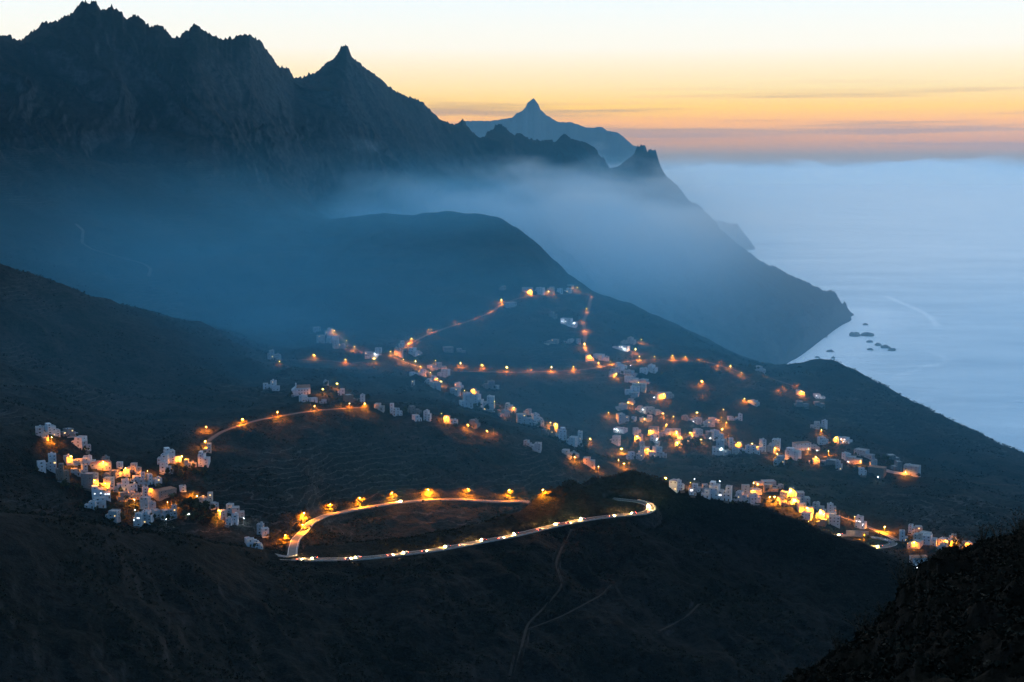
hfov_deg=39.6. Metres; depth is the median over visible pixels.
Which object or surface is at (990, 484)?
track
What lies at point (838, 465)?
house
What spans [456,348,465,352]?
house
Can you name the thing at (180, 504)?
tree
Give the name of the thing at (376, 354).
house
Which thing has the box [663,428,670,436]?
house
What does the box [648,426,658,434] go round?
house
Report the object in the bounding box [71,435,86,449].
house
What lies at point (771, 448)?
house
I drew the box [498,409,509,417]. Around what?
house
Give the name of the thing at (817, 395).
house
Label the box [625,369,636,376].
house
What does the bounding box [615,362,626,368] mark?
house
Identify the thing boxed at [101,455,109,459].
house
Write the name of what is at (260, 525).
house
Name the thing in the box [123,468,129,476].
house
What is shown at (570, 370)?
road
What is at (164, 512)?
house
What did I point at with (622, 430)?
house
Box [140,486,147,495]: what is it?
house
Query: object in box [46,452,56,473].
house
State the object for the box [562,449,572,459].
house
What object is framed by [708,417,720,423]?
house
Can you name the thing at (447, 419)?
house
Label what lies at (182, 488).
house
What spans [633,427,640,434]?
house
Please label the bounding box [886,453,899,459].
house
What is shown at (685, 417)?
house
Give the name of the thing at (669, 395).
house
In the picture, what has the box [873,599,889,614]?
shrub
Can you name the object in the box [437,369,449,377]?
house
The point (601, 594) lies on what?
path
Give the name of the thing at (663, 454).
house
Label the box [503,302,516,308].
house
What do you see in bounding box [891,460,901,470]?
house
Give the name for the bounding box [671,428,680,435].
house
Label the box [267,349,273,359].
house
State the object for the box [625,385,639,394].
house
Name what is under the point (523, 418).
house
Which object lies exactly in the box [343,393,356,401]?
house
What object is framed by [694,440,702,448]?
tree
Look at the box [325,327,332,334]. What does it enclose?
house
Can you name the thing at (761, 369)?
house
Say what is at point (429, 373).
street
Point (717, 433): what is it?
house
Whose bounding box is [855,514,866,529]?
house
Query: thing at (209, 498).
house
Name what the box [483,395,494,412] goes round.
house
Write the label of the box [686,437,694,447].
tree
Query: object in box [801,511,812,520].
house
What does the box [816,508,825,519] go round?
house
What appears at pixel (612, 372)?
house
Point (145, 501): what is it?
house
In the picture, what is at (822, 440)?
house
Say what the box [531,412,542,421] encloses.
house
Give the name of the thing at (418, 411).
house
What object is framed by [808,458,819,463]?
house
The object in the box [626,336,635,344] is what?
house
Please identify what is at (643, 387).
house
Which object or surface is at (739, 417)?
house
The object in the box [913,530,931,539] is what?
house
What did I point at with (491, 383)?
house
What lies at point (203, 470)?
tree
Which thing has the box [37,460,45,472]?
house
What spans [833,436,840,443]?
house
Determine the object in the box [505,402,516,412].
house
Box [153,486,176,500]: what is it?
house
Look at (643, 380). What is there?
house
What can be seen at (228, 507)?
house
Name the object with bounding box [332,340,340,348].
house
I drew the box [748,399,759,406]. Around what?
house
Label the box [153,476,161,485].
house
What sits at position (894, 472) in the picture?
retaining wall
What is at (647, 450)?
house
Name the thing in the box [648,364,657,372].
house
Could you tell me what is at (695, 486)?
house
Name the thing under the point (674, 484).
house
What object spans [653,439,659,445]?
house
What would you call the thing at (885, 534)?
road
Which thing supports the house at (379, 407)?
on the valley ground
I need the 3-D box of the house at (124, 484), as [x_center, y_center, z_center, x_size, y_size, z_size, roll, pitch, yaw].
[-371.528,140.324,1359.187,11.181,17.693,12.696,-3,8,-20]
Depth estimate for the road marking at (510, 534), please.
1261.31 m
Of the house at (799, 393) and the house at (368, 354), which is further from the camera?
the house at (799, 393)
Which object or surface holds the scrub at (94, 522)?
on the hill
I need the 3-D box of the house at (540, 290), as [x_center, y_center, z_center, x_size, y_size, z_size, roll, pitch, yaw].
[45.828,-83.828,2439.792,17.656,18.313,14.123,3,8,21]
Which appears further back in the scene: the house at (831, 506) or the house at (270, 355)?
the house at (270, 355)
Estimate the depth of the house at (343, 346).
2126.07 m
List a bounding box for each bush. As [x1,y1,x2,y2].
[283,535,292,539]
[329,503,337,510]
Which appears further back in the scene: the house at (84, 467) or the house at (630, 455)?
the house at (630, 455)
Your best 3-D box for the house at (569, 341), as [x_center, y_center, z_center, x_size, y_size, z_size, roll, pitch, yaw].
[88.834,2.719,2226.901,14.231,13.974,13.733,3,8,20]
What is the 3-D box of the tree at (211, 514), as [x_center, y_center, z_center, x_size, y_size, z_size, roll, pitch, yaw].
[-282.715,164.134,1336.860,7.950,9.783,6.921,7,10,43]
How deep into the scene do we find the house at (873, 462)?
1801.51 m
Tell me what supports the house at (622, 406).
on the valley ground
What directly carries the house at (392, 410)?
on the valley ground
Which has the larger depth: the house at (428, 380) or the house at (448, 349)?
the house at (448, 349)
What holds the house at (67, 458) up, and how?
on the valley ground
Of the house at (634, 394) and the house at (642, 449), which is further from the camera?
the house at (634, 394)
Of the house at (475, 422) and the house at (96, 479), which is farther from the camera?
the house at (475, 422)
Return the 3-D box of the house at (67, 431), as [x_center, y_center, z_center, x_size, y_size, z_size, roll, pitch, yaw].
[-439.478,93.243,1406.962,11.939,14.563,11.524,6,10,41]
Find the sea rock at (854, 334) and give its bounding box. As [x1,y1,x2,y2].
[849,332,860,336]
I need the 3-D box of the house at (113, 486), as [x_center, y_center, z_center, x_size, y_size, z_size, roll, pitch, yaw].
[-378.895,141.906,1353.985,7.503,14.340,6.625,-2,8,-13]
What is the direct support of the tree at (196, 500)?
on the valley ground
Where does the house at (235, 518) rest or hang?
on the valley ground
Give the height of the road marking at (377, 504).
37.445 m
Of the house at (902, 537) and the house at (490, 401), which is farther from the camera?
the house at (490, 401)
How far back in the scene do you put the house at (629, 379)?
2056.32 m
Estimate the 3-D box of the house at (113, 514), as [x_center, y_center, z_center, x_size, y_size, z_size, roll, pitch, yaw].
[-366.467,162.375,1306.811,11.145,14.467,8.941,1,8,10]
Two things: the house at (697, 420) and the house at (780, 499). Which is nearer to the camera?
the house at (780, 499)
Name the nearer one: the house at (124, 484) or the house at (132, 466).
the house at (124, 484)
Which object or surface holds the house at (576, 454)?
on the valley ground
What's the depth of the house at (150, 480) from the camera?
1372.41 m
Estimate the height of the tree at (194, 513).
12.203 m
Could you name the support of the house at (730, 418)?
on the valley ground
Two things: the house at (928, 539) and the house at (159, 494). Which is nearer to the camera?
the house at (159, 494)
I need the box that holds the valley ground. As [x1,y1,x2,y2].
[0,144,1023,565]
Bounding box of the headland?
[677,185,754,249]
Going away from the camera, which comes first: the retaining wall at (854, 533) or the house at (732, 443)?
the retaining wall at (854, 533)
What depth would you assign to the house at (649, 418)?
1940.22 m
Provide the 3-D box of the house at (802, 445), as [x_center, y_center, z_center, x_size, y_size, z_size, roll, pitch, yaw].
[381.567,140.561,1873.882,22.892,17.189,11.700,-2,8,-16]
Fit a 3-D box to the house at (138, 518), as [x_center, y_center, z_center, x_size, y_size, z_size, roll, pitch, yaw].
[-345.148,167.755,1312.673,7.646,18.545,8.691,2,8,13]
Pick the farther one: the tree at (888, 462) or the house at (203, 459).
the tree at (888, 462)
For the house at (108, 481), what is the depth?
1351.41 m
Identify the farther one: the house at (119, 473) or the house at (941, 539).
the house at (941, 539)
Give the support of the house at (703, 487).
on the valley ground
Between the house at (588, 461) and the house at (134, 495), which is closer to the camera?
the house at (134, 495)
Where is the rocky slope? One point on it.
(953, 565)
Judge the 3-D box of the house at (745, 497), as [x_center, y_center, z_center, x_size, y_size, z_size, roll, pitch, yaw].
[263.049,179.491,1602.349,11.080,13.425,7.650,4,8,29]
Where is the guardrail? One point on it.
(481, 542)
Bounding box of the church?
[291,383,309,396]
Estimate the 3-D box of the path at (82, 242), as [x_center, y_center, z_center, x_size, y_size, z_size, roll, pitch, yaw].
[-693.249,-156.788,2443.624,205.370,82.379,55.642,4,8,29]
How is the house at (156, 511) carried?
on the valley ground
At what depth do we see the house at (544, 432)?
1748.56 m
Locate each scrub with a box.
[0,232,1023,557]
[0,443,913,681]
[782,529,1023,681]
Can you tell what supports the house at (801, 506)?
on the valley ground
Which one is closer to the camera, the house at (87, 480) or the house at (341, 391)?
the house at (87, 480)
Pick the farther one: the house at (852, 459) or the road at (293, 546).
the house at (852, 459)
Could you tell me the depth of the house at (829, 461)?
1799.87 m
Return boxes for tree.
[60,479,69,486]
[70,483,82,490]
[120,512,125,521]
[161,513,173,521]
[171,464,181,470]
[177,498,186,511]
[179,508,189,519]
[182,466,189,473]
[183,497,192,509]
[190,498,201,511]
[190,510,200,520]
[194,500,214,513]
[198,468,207,474]
[207,511,215,517]
[580,439,587,445]
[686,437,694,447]
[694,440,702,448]
[787,457,793,464]
[875,453,884,460]
[881,454,888,462]
[885,459,892,466]
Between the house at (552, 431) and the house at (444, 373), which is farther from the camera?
the house at (444, 373)
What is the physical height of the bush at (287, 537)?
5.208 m
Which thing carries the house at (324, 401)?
on the valley ground
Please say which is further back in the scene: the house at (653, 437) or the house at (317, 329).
the house at (317, 329)
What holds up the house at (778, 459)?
on the valley ground
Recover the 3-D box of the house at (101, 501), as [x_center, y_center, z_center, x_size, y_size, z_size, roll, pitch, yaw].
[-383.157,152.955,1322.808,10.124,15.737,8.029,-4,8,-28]
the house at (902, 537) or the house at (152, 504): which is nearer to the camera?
the house at (152, 504)
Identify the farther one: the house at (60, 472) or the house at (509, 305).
the house at (509, 305)
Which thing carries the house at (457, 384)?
on the valley ground
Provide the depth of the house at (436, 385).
1872.99 m
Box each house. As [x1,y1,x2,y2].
[35,425,48,440]
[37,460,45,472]
[44,423,60,436]
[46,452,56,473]
[55,463,63,481]
[60,427,75,437]
[63,454,75,465]
[64,469,69,482]
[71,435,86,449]
[71,468,80,476]
[75,458,82,464]
[79,464,87,472]
[81,471,94,491]
[82,441,90,453]
[83,455,95,464]
[84,499,96,509]
[90,459,111,470]
[91,485,110,501]
[93,496,105,507]
[95,472,98,485]
[99,476,114,490]
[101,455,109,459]
[101,472,110,478]
[105,509,120,522]
[109,469,117,478]
[110,483,117,491]
[116,461,122,470]
[116,491,127,501]
[117,471,122,477]
[117,478,128,490]
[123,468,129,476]
[127,462,137,472]
[127,490,139,499]
[129,482,137,492]
[130,475,137,481]
[133,512,143,527]
[134,466,141,475]
[138,471,144,478]
[138,477,147,487]
[139,496,150,509]
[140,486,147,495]
[141,509,153,524]
[146,473,153,484]
[148,487,152,497]
[149,500,155,509]
[150,508,160,518]
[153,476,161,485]
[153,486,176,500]
[157,453,168,464]
[159,460,167,474]
[159,508,168,520]
[163,447,180,462]
[169,504,176,519]
[179,485,185,491]
[184,459,191,467]
[198,450,210,467]
[198,495,205,502]
[204,443,211,452]
[205,492,212,503]
[209,501,218,509]
[217,509,226,521]
[224,516,231,527]
[226,503,233,513]
[231,506,244,517]
[231,512,238,524]
[246,537,253,547]
[253,539,262,548]
[257,522,263,534]
[261,527,268,537]
[263,383,269,389]
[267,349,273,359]
[270,379,276,388]
[272,385,279,390]
[274,353,280,360]
[299,394,308,401]
[309,397,317,402]
[313,326,320,332]
[316,335,324,343]
[319,399,326,403]
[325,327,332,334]
[326,338,331,343]
[327,335,338,342]
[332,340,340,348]
[338,388,344,395]
[341,343,347,349]
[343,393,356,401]
[357,393,364,402]
[365,351,371,358]
[372,347,381,358]
[374,403,384,412]
[390,403,395,416]
[394,347,402,357]
[396,407,401,415]
[398,340,404,347]
[407,405,414,412]
[408,347,417,356]
[412,414,421,421]
[415,408,421,413]
[418,368,426,376]
[423,409,431,421]
[424,378,431,384]
[427,364,437,370]
[430,381,440,390]
[435,362,446,368]
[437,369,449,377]
[443,346,453,352]
[444,415,452,423]
[450,387,460,396]
[454,382,463,387]
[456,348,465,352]
[459,392,472,408]
[469,418,479,428]
[471,388,478,394]
[473,393,483,407]
[482,383,488,388]
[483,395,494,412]
[487,380,494,388]
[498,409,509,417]
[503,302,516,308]
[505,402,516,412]
[516,413,532,425]
[522,287,532,294]
[522,439,531,446]
[523,408,531,414]
[530,442,541,452]
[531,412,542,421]
[535,287,544,294]
[539,420,545,427]
[541,428,548,436]
[544,340,552,344]
[547,286,553,294]
[548,425,554,436]
[549,311,556,318]
[551,339,558,343]
[555,427,566,440]
[557,288,562,293]
[560,318,577,327]
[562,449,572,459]
[564,288,571,292]
[564,338,573,343]
[566,436,577,447]
[571,450,578,457]
[578,430,582,446]
[583,456,594,468]
[585,355,593,361]
[593,353,604,360]
[603,355,608,361]
[609,368,615,376]
[610,435,620,445]
[612,345,629,351]
[613,427,627,433]
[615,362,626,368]
[615,402,627,410]
[616,366,624,374]
[616,412,628,424]
[624,376,638,382]
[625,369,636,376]
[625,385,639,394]
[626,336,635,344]
[626,451,634,460]
[628,398,634,404]
[629,391,638,397]
[632,382,646,392]
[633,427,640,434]
[634,434,642,441]
[635,405,642,412]
[636,453,644,460]
[638,446,645,452]
[639,378,649,383]
[639,440,644,445]
[640,367,647,374]
[643,406,654,413]
[645,415,652,421]
[645,446,651,454]
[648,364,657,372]
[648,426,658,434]
[649,445,661,457]
[650,434,658,440]
[653,409,663,414]
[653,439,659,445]
[655,392,664,399]
[659,452,666,457]
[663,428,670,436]
[665,392,673,398]
[669,479,681,492]
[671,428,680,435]
[675,439,682,447]
[680,483,684,492]
[681,414,688,420]
[689,417,701,424]
[689,488,695,497]
[691,428,702,436]
[692,483,700,491]
[700,420,707,426]
[700,483,707,492]
[701,488,710,498]
[703,430,711,438]
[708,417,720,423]
[709,481,723,499]
[710,429,723,440]
[712,438,723,455]
[722,449,730,455]
[724,485,731,503]
[727,416,734,420]
[728,437,735,447]
[732,447,737,454]
[732,490,743,502]
[736,413,741,420]
[736,441,741,447]
[741,484,749,495]
[742,494,749,502]
[743,444,750,453]
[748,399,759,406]
[749,492,760,504]
[750,444,759,454]
[750,487,761,494]
[754,479,775,485]
[755,365,765,374]
[757,438,766,453]
[763,483,777,492]
[767,445,774,452]
[769,438,780,450]
[773,455,784,465]
[776,483,783,488]
[777,496,786,505]
[780,490,788,497]
[785,447,800,460]
[788,496,800,504]
[789,487,794,496]
[792,441,810,449]
[794,400,802,406]
[795,490,809,503]
[796,389,804,396]
[797,502,806,512]
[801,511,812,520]
[802,403,808,408]
[807,506,813,513]
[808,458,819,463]
[810,421,819,428]
[811,444,819,450]
[812,501,823,511]
[813,393,824,398]
[813,401,824,408]
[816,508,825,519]
[816,518,827,526]
[817,436,827,444]
[820,419,827,428]
[820,458,836,466]
[827,502,835,511]
[829,511,839,527]
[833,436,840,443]
[835,459,842,470]
[840,436,851,443]
[842,452,850,460]
[846,455,861,464]
[854,448,874,459]
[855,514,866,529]
[858,467,866,476]
[868,465,886,478]
[869,459,876,464]
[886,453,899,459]
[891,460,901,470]
[899,529,907,540]
[903,463,920,476]
[907,524,915,535]
[907,539,922,548]
[909,555,927,564]
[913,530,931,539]
[915,525,922,531]
[922,533,936,546]
[936,542,947,549]
[938,537,952,545]
[959,541,971,547]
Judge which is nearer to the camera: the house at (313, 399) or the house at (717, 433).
the house at (313, 399)
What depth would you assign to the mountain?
8137.20 m
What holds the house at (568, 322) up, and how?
on the valley ground
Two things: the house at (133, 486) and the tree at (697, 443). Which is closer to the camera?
the house at (133, 486)
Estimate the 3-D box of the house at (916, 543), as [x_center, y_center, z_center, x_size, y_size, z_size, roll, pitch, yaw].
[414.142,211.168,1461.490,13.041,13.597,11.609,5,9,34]
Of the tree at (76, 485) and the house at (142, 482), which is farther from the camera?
the house at (142, 482)
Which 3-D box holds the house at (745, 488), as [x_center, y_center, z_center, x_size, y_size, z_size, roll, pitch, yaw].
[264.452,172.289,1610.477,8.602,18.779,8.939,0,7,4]
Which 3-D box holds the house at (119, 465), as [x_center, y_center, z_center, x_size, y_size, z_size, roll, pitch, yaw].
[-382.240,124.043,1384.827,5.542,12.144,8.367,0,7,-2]
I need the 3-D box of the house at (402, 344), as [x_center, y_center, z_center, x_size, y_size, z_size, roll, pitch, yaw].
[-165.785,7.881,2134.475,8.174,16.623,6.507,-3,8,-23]
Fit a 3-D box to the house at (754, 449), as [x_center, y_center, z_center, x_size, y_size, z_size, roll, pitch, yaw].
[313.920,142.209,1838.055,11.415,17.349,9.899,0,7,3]
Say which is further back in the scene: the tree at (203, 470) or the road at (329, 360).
the road at (329, 360)
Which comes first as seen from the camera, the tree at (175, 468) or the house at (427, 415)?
the tree at (175, 468)
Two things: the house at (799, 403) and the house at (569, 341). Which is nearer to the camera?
the house at (799, 403)
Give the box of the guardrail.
[291,499,655,560]
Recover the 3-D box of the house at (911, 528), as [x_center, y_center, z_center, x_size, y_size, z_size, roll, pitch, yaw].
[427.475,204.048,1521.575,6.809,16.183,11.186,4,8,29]
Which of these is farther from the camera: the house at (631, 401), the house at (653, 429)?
the house at (631, 401)
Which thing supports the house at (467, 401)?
on the valley ground
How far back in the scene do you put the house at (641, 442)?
1862.69 m
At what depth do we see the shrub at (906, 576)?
64.59 m
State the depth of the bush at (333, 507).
1413.62 m
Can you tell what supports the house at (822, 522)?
on the valley ground
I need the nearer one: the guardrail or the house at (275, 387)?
the guardrail
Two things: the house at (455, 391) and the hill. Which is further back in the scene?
the house at (455, 391)
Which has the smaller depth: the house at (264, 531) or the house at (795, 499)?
the house at (264, 531)
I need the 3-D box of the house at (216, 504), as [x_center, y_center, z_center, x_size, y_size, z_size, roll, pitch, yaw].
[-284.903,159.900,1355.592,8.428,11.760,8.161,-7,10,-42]
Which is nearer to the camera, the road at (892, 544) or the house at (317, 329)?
the road at (892, 544)
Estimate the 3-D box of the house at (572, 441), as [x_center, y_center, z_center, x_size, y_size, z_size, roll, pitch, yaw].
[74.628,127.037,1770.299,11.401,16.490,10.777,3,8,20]
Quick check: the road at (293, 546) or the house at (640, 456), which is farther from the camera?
the house at (640, 456)
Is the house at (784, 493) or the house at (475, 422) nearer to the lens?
the house at (784, 493)
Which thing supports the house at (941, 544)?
on the valley ground
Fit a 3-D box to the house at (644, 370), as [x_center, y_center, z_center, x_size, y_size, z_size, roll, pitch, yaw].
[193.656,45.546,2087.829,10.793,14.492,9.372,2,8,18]
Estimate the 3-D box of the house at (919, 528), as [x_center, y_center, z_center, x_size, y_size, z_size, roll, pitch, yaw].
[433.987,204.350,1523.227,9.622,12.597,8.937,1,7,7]
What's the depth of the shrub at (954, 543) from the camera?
69.17 m
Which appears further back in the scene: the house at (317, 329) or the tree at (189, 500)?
the house at (317, 329)
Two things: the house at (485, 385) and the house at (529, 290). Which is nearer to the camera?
the house at (485, 385)
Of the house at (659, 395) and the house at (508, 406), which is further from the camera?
the house at (659, 395)
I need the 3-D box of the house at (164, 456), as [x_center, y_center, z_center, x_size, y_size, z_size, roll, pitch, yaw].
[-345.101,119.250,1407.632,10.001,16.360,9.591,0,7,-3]
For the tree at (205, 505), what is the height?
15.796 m
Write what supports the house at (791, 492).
on the valley ground
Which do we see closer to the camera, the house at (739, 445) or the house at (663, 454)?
the house at (663, 454)
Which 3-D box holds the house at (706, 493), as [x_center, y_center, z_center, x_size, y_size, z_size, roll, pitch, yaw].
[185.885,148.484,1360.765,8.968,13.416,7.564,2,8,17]
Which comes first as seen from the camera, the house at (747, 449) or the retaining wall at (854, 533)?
the retaining wall at (854, 533)
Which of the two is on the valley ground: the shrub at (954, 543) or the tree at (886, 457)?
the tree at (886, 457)
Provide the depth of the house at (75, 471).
1351.59 m
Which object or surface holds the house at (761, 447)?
on the valley ground
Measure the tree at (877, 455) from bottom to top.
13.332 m
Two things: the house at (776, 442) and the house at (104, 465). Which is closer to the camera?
the house at (104, 465)
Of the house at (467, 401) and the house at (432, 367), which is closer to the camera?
the house at (467, 401)
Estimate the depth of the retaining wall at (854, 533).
1503.72 m
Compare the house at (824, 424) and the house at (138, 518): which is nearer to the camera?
the house at (138, 518)
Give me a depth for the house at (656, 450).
1804.86 m
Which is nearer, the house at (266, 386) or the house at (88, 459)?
the house at (88, 459)
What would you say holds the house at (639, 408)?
on the valley ground
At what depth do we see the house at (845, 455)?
1826.09 m
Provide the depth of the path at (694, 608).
1178.67 m
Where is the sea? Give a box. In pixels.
[679,185,1023,451]
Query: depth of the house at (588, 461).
1657.82 m
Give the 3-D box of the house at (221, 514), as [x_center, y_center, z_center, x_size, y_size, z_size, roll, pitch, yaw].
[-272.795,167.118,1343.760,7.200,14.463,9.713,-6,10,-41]
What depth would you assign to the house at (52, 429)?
1393.00 m
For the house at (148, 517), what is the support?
on the valley ground
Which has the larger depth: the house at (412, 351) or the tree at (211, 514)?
the house at (412, 351)
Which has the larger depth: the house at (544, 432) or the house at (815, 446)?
the house at (815, 446)
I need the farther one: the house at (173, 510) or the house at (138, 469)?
the house at (138, 469)
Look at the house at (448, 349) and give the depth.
2148.96 m
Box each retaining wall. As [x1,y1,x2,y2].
[777,500,796,507]
[846,530,868,536]
[886,469,906,474]
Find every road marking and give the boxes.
[288,498,525,550]
[346,500,643,557]
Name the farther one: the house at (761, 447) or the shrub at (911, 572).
the house at (761, 447)
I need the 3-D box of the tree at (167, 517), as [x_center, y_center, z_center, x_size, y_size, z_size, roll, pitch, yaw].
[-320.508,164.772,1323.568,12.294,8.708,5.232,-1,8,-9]
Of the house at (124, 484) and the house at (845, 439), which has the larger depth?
the house at (845, 439)
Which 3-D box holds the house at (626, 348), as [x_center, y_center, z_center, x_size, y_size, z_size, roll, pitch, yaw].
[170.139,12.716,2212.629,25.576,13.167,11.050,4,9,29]
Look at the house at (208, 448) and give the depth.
1447.49 m
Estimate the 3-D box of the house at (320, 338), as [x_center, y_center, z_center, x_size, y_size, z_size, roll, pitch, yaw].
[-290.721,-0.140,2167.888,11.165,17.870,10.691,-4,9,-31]
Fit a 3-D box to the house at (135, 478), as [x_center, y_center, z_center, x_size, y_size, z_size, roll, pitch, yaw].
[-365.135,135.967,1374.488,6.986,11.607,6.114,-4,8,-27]
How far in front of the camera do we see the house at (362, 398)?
1641.67 m
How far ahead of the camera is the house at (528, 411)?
1888.71 m
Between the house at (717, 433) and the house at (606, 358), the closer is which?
the house at (717, 433)
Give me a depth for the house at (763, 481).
1650.19 m
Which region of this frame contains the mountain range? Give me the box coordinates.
[0,0,853,364]
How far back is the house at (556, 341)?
2205.97 m
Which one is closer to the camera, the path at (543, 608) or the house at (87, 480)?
the path at (543, 608)
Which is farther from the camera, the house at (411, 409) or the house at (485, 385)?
the house at (485, 385)
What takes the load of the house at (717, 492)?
on the hill
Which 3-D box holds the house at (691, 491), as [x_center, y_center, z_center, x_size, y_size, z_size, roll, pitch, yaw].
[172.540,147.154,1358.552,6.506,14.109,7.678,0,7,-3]
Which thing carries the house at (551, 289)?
on the valley ground
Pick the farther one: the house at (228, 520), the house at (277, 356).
the house at (277, 356)
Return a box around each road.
[202,407,364,443]
[276,360,361,363]
[276,498,529,555]
[280,498,654,560]
[333,333,363,353]
[390,293,601,366]
[391,356,793,385]
[840,534,896,548]
[841,516,899,540]
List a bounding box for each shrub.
[830,632,849,648]
[841,609,880,632]
[860,614,875,629]
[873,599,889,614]
[885,554,921,586]
[902,559,914,580]
[943,531,965,548]
[951,535,966,548]
[969,524,990,539]
[987,520,1012,537]
[997,509,1023,531]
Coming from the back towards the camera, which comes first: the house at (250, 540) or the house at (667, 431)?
the house at (667, 431)
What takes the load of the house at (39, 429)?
on the valley ground
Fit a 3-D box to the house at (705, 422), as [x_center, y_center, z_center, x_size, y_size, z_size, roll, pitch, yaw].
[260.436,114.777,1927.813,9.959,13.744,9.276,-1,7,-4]
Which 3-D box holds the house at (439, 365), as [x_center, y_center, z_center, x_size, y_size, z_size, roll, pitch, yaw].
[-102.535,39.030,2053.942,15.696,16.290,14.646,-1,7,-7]
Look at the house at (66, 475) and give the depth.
1337.21 m
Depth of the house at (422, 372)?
1980.91 m
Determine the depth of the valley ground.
1963.95 m
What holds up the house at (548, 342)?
on the valley ground
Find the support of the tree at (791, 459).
on the valley ground
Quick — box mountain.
[465,98,636,167]
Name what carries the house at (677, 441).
on the valley ground
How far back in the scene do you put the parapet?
1456.11 m
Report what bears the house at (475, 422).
on the valley ground
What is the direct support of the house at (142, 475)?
on the valley ground
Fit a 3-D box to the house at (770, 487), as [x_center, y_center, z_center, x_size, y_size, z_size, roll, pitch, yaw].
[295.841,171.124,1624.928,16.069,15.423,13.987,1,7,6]
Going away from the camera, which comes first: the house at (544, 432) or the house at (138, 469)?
the house at (138, 469)
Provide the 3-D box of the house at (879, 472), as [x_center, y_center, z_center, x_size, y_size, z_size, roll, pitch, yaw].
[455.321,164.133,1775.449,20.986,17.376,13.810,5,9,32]
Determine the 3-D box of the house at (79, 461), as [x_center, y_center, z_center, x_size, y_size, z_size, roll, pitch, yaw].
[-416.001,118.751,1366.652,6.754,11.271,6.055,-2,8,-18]
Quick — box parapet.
[278,499,528,556]
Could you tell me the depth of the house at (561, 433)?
1772.74 m
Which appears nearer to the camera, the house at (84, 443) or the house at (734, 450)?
the house at (84, 443)
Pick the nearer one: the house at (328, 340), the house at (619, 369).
the house at (619, 369)
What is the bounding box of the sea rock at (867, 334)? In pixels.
[861,332,873,336]
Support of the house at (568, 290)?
on the valley ground
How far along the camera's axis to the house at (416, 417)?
1614.58 m
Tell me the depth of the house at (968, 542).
1437.73 m
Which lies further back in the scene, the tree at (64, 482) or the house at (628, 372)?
the house at (628, 372)
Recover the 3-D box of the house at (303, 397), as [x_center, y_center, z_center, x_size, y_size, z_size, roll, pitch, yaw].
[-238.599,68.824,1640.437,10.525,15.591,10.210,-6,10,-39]
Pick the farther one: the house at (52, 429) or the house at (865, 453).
the house at (865, 453)
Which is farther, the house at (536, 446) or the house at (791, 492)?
the house at (536, 446)
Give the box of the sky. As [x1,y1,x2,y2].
[0,0,1023,184]
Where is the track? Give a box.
[914,476,1021,485]
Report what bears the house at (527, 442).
on the valley ground
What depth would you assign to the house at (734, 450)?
1820.90 m
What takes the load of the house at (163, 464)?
on the valley ground
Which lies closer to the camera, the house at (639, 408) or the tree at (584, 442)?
the tree at (584, 442)
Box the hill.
[0,471,915,681]
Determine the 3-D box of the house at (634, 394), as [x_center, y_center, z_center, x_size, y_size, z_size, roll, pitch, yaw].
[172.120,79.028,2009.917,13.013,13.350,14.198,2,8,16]
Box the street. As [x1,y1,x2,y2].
[426,370,588,443]
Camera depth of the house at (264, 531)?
1300.76 m
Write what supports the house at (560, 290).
on the valley ground
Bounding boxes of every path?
[75,224,151,275]
[514,529,571,671]
[528,585,611,628]
[658,604,699,630]
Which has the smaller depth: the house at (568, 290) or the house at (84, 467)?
the house at (84, 467)
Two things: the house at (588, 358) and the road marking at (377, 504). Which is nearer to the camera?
the road marking at (377, 504)
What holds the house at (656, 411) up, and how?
on the valley ground
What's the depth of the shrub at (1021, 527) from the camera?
75.23 m
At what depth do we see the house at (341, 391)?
1697.37 m
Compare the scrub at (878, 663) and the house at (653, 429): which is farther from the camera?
the house at (653, 429)
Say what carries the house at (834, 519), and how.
on the valley ground
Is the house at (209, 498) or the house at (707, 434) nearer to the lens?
the house at (209, 498)
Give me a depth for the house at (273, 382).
1756.70 m
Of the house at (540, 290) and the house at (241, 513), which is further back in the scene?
the house at (540, 290)
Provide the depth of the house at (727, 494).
1354.78 m
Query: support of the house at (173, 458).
on the valley ground
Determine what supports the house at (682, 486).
on the hill
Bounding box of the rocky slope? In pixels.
[791,530,1023,681]
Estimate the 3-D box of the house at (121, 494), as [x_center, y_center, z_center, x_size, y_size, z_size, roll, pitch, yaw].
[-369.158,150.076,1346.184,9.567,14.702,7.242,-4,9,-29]
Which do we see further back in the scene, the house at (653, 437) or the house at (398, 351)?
the house at (398, 351)
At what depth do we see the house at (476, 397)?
1857.72 m
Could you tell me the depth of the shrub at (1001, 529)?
73.22 m
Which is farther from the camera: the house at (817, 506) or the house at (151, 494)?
the house at (817, 506)
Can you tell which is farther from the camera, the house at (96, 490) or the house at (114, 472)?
the house at (114, 472)
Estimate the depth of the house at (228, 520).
1333.83 m
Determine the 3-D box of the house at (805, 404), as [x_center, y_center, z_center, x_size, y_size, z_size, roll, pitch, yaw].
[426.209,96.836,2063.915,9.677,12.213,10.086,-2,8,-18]
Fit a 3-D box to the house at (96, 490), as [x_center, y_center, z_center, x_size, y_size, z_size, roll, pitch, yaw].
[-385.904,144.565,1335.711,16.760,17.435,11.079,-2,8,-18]

